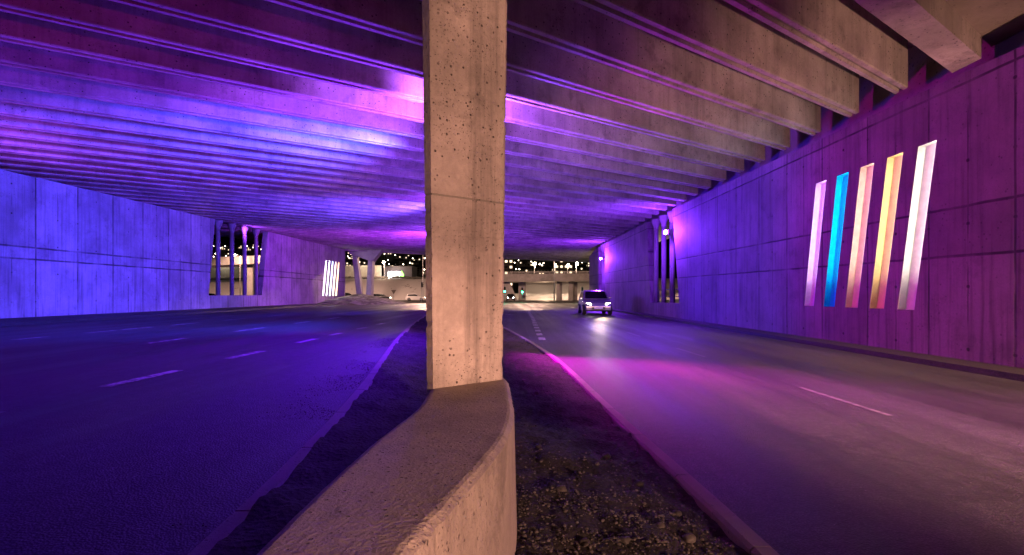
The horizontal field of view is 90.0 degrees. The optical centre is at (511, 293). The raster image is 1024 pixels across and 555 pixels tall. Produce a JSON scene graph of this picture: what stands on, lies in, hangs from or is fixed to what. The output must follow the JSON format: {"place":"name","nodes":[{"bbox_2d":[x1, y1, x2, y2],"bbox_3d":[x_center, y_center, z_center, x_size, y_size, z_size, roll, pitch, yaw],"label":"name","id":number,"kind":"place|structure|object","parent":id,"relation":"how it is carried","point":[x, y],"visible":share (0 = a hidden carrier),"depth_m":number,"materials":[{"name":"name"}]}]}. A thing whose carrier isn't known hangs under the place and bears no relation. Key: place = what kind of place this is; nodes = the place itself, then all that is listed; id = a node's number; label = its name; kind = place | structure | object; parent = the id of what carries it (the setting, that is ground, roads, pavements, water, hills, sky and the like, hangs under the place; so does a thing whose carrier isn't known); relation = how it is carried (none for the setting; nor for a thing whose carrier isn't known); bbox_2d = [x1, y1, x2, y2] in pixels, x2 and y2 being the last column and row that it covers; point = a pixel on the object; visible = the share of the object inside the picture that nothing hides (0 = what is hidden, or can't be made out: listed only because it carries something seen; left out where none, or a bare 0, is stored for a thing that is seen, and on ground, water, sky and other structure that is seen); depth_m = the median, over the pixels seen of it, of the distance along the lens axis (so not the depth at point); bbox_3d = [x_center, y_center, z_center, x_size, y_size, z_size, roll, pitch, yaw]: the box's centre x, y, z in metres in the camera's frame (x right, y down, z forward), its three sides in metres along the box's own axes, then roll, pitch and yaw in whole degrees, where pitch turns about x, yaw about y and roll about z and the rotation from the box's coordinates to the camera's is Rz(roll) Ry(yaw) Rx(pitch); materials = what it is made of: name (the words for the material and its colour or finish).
{"place":"outdoors","nodes":[
{"label":"outdoors","id":0,"kind":"place"},
{"bbox_2d":[0,304,336,326],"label":"pavement","id":1,"kind":"structure","parent":0,"point":[44,320],"depth_m":22.68,"materials":[{"name":"concrete"}]},
{"bbox_2d":[210,276,425,279],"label":"scrub verge","id":2,"kind":"structure","parent":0,"point":[375,277],"depth_m":138.06,"materials":[{"name":"brown plant"}]},
{"bbox_2d":[317,294,409,304],"bbox_3d":[-13.025,0.669,57.150,11.650,1.322,19.700,0,0,0],"label":"earth mound","id":3,"kind":"object","parent":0,"point":[359,299],"visible":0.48,"depth_m":52.47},
{"bbox_2d":[348,250,382,295],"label":"bridge pier","id":4,"kind":"structure","parent":3,"relation":"on","point":[371,256],"depth_m":59.40,"materials":[{"name":"concrete"}]},
{"bbox_2d":[209,279,580,299],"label":"bank","id":5,"kind":"structure","parent":0,"point":[403,288],"depth_m":129.57,"materials":[{"name":"beige concrete"}]},
{"bbox_2d":[211,256,259,294],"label":"ramp bridge","id":6,"kind":"structure","parent":5,"relation":"on","point":[224,261],"depth_m":119.61,"materials":[{"name":"concrete"}]},
{"bbox_2d":[210,265,380,278],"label":"retaining wall","id":7,"kind":"structure","parent":5,"relation":"on","point":[225,271],"depth_m":150.00,"materials":[{"name":"beige concrete"}]},
{"bbox_2d":[383,266,416,278],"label":"sign building","id":8,"kind":"structure","parent":0,"point":[392,271],"depth_m":152.00,"materials":[{"name":"metal"}]},
{"bbox_2d":[213,234,669,242],"label":"sky","id":9,"kind":"structure","parent":0,"point":[222,238],"materials":[{"name":"black"}]},
{"bbox_2d":[213,241,676,292],"bbox_3d":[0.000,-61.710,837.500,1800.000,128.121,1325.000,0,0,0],"label":"hill","id":10,"kind":"structure","parent":0,"point":[379,260],"depth_m":614.69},
{"bbox_2d":[224,251,229,256],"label":"hillside house","id":11,"kind":"structure","parent":10,"relation":"on","point":[226,253],"depth_m":676.97,"materials":[{"name":"black"}]},
{"bbox_2d":[247,246,253,250],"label":"hillside house","id":12,"kind":"structure","parent":10,"relation":"on","point":[250,248],"depth_m":759.50,"materials":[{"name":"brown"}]},
{"bbox_2d":[345,254,351,259],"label":"hillside house","id":13,"kind":"structure","parent":10,"relation":"on","point":[349,257],"depth_m":624.60,"materials":[{"name":"black"}]},
{"bbox_2d":[345,260,352,264],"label":"hillside house","id":14,"kind":"structure","parent":10,"relation":"on","point":[348,262],"depth_m":534.36,"materials":[{"name":"brown"}]},
{"bbox_2d":[359,259,367,264],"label":"hillside house","id":15,"kind":"structure","parent":10,"relation":"on","point":[363,262],"depth_m":541.95,"materials":[{"name":"black"}]},
{"bbox_2d":[385,263,394,265],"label":"hillside house","id":16,"kind":"structure","parent":10,"relation":"on","point":[389,264],"depth_m":511.13,"materials":[{"name":"black"}]},
{"bbox_2d":[393,259,404,263],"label":"hillside house","id":17,"kind":"structure","parent":10,"relation":"on","point":[400,261],"depth_m":558.26,"materials":[{"name":"black"}]},
{"bbox_2d":[395,254,403,259],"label":"hillside house","id":18,"kind":"structure","parent":10,"relation":"on","point":[399,256],"depth_m":621.93,"materials":[{"name":"black"}]},
{"bbox_2d":[407,260,417,264],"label":"hillside house","id":19,"kind":"structure","parent":10,"relation":"on","point":[412,261],"depth_m":545.07,"materials":[{"name":"brown"}]},
{"bbox_2d":[408,257,418,259],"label":"hillside house","id":20,"kind":"structure","parent":10,"relation":"on","point":[414,258],"depth_m":583.01,"materials":[{"name":"black"}]},
{"bbox_2d":[408,264,419,271],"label":"hillside house","id":21,"kind":"structure","parent":10,"relation":"on","point":[417,266],"depth_m":493.51,"materials":[{"name":"brown"}]},
{"bbox_2d":[414,254,423,260],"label":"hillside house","id":22,"kind":"structure","parent":10,"relation":"on","point":[420,257],"depth_m":619.14,"materials":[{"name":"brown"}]},
{"bbox_2d":[419,266,425,274],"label":"hillside house","id":23,"kind":"structure","parent":10,"relation":"on","point":[421,268],"depth_m":467.48,"materials":[{"name":"brown"}]},
{"bbox_2d":[504,259,512,288],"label":"apartment tower","id":24,"kind":"structure","parent":10,"relation":"on","point":[508,266],"depth_m":230.00,"materials":[{"name":"brown"}]},
{"bbox_2d":[513,264,516,271],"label":"hillside house","id":25,"kind":"structure","parent":10,"relation":"on","point":[514,267],"depth_m":503.36,"materials":[{"name":"black"}]},
{"bbox_2d":[516,260,526,266],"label":"hillside house","id":26,"kind":"structure","parent":10,"relation":"on","point":[520,263],"depth_m":560.50,"materials":[{"name":"black"}]},
{"bbox_2d":[520,267,533,273],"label":"hillside house","id":27,"kind":"structure","parent":10,"relation":"on","point":[528,270],"depth_m":450.76,"materials":[{"name":"black"}]},
{"bbox_2d":[523,261,532,266],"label":"hillside house","id":28,"kind":"structure","parent":10,"relation":"on","point":[527,263],"depth_m":533.17,"materials":[{"name":"black"}]},
{"bbox_2d":[537,267,551,273],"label":"hillside house","id":29,"kind":"structure","parent":10,"relation":"on","point":[544,269],"depth_m":444.39,"materials":[{"name":"brown"}]},
{"bbox_2d":[553,261,572,273],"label":"apartment tower","id":30,"kind":"structure","parent":10,"relation":"on","point":[561,266],"depth_m":250.00,"materials":[{"name":"brown"}]},
{"bbox_2d":[573,265,586,270],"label":"hillside house","id":31,"kind":"structure","parent":10,"relation":"on","point":[581,267],"depth_m":459.28,"materials":[{"name":"black"}]},
{"bbox_2d":[397,300,578,305],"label":"junction road","id":32,"kind":"structure","parent":0,"point":[543,302],"depth_m":88.74,"materials":[{"name":"grey asphalt"}]},
{"bbox_2d":[234,254,240,294],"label":"mast lamp","id":33,"kind":"object","parent":32,"relation":"on","point":[240,273],"visible":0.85,"depth_m":112.98,"materials":[{"name":"metal"}]},
{"bbox_2d":[374,294,391,298],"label":"dark estate car","id":34,"kind":"object","parent":32,"relation":"on","point":[381,295],"visible":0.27,"depth_m":111.25,"materials":[{"name":"black paint"}]},
{"bbox_2d":[405,294,424,300],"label":"white hatchback","id":35,"kind":"object","parent":32,"relation":"on","point":[408,297],"visible":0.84,"depth_m":112.19,"materials":[{"name":"grey paint"}]},
{"bbox_2d":[506,294,514,300],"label":"waiting car","id":36,"kind":"object","parent":32,"relation":"on","point":[510,296],"visible":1,"depth_m":106.43,"materials":[{"name":"black paint"}]},
{"bbox_2d":[503,271,588,299],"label":"overpass","id":37,"kind":"object","parent":32,"relation":"on","point":[572,278],"visible":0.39,"depth_m":115.05,"materials":[{"name":"concrete"}]},
{"bbox_2d":[554,261,554,301],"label":"mast lamp","id":38,"kind":"object","parent":32,"relation":"on","point":[554,281],"visible":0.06,"depth_m":96.91,"materials":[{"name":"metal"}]},
{"bbox_2d":[0,304,1023,554],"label":"road","id":39,"kind":"structure","parent":0,"point":[108,428],"depth_m":4.73,"materials":[{"name":"grey asphalt"}]},
{"bbox_2d":[0,169,344,318],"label":"wall","id":40,"kind":"structure","parent":39,"relation":"on","point":[65,249],"depth_m":24.47,"materials":[{"name":"concrete"}]},
{"bbox_2d":[215,220,222,294],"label":"slender column","id":41,"kind":"structure","parent":40,"relation":"on","point":[218,224],"depth_m":33.17,"materials":[{"name":"concrete"}]},
{"bbox_2d":[227,223,235,294],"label":"slender column","id":42,"kind":"structure","parent":40,"relation":"on","point":[231,226],"depth_m":34.82,"materials":[{"name":"concrete"}]},
{"bbox_2d":[240,226,248,294],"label":"slender column","id":43,"kind":"structure","parent":40,"relation":"on","point":[244,229],"depth_m":36.51,"materials":[{"name":"concrete"}]},
{"bbox_2d":[252,229,259,294],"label":"slender column","id":44,"kind":"structure","parent":40,"relation":"on","point":[256,232],"depth_m":38.13,"materials":[{"name":"concrete"}]},
{"bbox_2d":[322,260,326,295],"bbox_3d":[-19.050,-1.625,51.670,0.299,3.642,1.332,0,0,0],"label":"light slot","id":45,"kind":"object","parent":40,"relation":"attached to","point":[324,277],"visible":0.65,"depth_m":51.91,"materials":[{"name":"white"}]},
{"bbox_2d":[326,261,329,295],"bbox_3d":[-19.050,-1.625,52.610,0.299,3.642,1.332,0,0,0],"label":"light slot","id":46,"kind":"object","parent":40,"relation":"attached to","point":[327,278],"visible":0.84,"depth_m":52.80,"materials":[{"name":"white"}]},
{"bbox_2d":[329,261,332,295],"bbox_3d":[-19.050,-1.625,53.550,0.299,3.642,1.332,0,0,0],"label":"light slot","id":47,"kind":"object","parent":40,"relation":"attached to","point":[331,279],"visible":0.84,"depth_m":53.71,"materials":[{"name":"white"}]},
{"bbox_2d":[332,262,335,295],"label":"light slot","id":48,"kind":"object","parent":40,"relation":"attached to","point":[334,279],"visible":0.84,"depth_m":54.64,"materials":[{"name":"beige"}]},
{"bbox_2d":[335,262,338,295],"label":"light slot","id":49,"kind":"object","parent":40,"relation":"attached to","point":[337,279],"visible":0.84,"depth_m":55.59,"materials":[{"name":"beige"}]},
{"bbox_2d":[187,315,425,554],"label":"kerb","id":50,"kind":"structure","parent":39,"relation":"on","point":[238,516],"depth_m":2.99,"materials":[{"name":"concrete"}]},
{"bbox_2d":[155,316,750,554],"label":"median soil","id":51,"kind":"structure","parent":39,"relation":"on","point":[394,395],"depth_m":3.51,"materials":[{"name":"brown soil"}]},
{"bbox_2d":[257,378,516,554],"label":"concrete barrier","id":52,"kind":"object","parent":51,"relation":"on","point":[434,473],"visible":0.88,"depth_m":1.62,"materials":[{"name":"grey concrete"}]},
{"bbox_2d":[422,0,506,392],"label":"median column","id":53,"kind":"structure","parent":52,"relation":"on","point":[464,65],"depth_m":3.24,"materials":[{"name":"concrete"}]},
{"bbox_2d":[0,0,1023,262],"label":"road bridge","id":54,"kind":"structure","parent":53,"relation":"on","point":[298,118],"depth_m":11.81,"materials":[{"name":"concrete"}]},
{"bbox_2d":[578,290,611,314],"bbox_3d":[5.300,0.535,33.005,1.960,1.530,4.260,0,0,2],"label":"moving car","id":55,"kind":"object","parent":39,"relation":"on","point":[594,300],"visible":1,"depth_m":31.59,"materials":[{"name":"silver metal"}]},
{"bbox_2d":[503,327,779,554],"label":"kerb","id":56,"kind":"structure","parent":39,"relation":"on","point":[738,531],"depth_m":3.32,"materials":[{"name":"concrete"}]},
{"bbox_2d":[589,45,1023,367],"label":"wall","id":57,"kind":"structure","parent":39,"relation":"on","point":[742,247],"depth_m":11.22,"materials":[{"name":"concrete"}]},
{"bbox_2d":[600,245,603,289],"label":"slender column","id":58,"kind":"structure","parent":57,"relation":"on","point":[602,267],"depth_m":47.17,"materials":[{"name":"concrete"}]},
{"bbox_2d":[602,244,604,290],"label":"slender column","id":59,"kind":"structure","parent":57,"relation":"on","point":[603,245],"depth_m":46.19,"materials":[{"name":"concrete"}]},
{"bbox_2d":[651,219,659,301],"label":"slender column","id":60,"kind":"structure","parent":57,"relation":"on","point":[655,223],"depth_m":29.79,"materials":[{"name":"concrete"}]},
{"bbox_2d":[659,215,668,302],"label":"slender column","id":61,"kind":"structure","parent":57,"relation":"on","point":[663,219],"depth_m":28.28,"materials":[{"name":"concrete"}]},
{"bbox_2d":[663,229,670,236],"bbox_3d":[8.068,-3.098,26.187,0.357,0.262,1.188,0,0,37],"label":"floodlight","id":62,"kind":"object","parent":57,"relation":"attached to","point":[666,232],"visible":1,"depth_m":25.71,"materials":[{"name":"metal"}]},
{"bbox_2d":[667,211,674,302],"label":"slender column","id":63,"kind":"structure","parent":57,"relation":"on","point":[672,265],"depth_m":26.79,"materials":[{"name":"concrete"}]},
{"bbox_2d":[804,180,825,305],"bbox_3d":[8.175,-1.305,13.690,0.149,3.262,0.992,0,0,0],"label":"light slot","id":64,"kind":"object","parent":57,"relation":"attached to","point":[815,241],"visible":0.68,"depth_m":13.86,"materials":[{"name":"purple"}]},
{"bbox_2d":[824,172,848,306],"bbox_3d":[8.175,-1.305,12.810,0.149,3.262,0.992,0,0,0],"label":"light slot","id":65,"kind":"object","parent":57,"relation":"attached to","point":[836,236],"visible":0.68,"depth_m":12.97,"materials":[{"name":"teal glass"}]},
{"bbox_2d":[845,163,873,307],"bbox_3d":[8.175,-1.305,11.950,0.149,3.262,0.992,0,0,0],"label":"light slot","id":66,"kind":"object","parent":57,"relation":"attached to","point":[860,228],"visible":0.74,"depth_m":12.10,"materials":[{"name":"pink"}]},
{"bbox_2d":[870,152,902,308],"bbox_3d":[8.175,-1.305,11.100,0.149,3.262,0.992,0,0,0],"label":"light slot","id":67,"kind":"object","parent":57,"relation":"attached to","point":[887,221],"visible":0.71,"depth_m":11.25,"materials":[{"name":"yellow"}]},
{"bbox_2d":[898,140,936,309],"bbox_3d":[8.175,-1.305,10.260,0.149,3.262,0.992,0,0,0],"label":"light slot","id":68,"kind":"object","parent":57,"relation":"attached to","point":[917,218],"visible":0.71,"depth_m":10.39,"materials":[{"name":"beige"}]},
{"bbox_2d":[526,278,677,293],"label":"snow slope","id":69,"kind":"structure","parent":0,"point":[540,287],"depth_m":144.69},
{"bbox_2d":[659,288,678,302],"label":"side bank","id":70,"kind":"structure","parent":0,"point":[668,298],"depth_m":83.97,"materials":[{"name":"beige"}]},
{"bbox_2d":[612,309,1023,381],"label":"pavement","id":71,"kind":"structure","parent":0,"point":[1002,371],"depth_m":10.69,"materials":[{"name":"concrete"}]}
]}

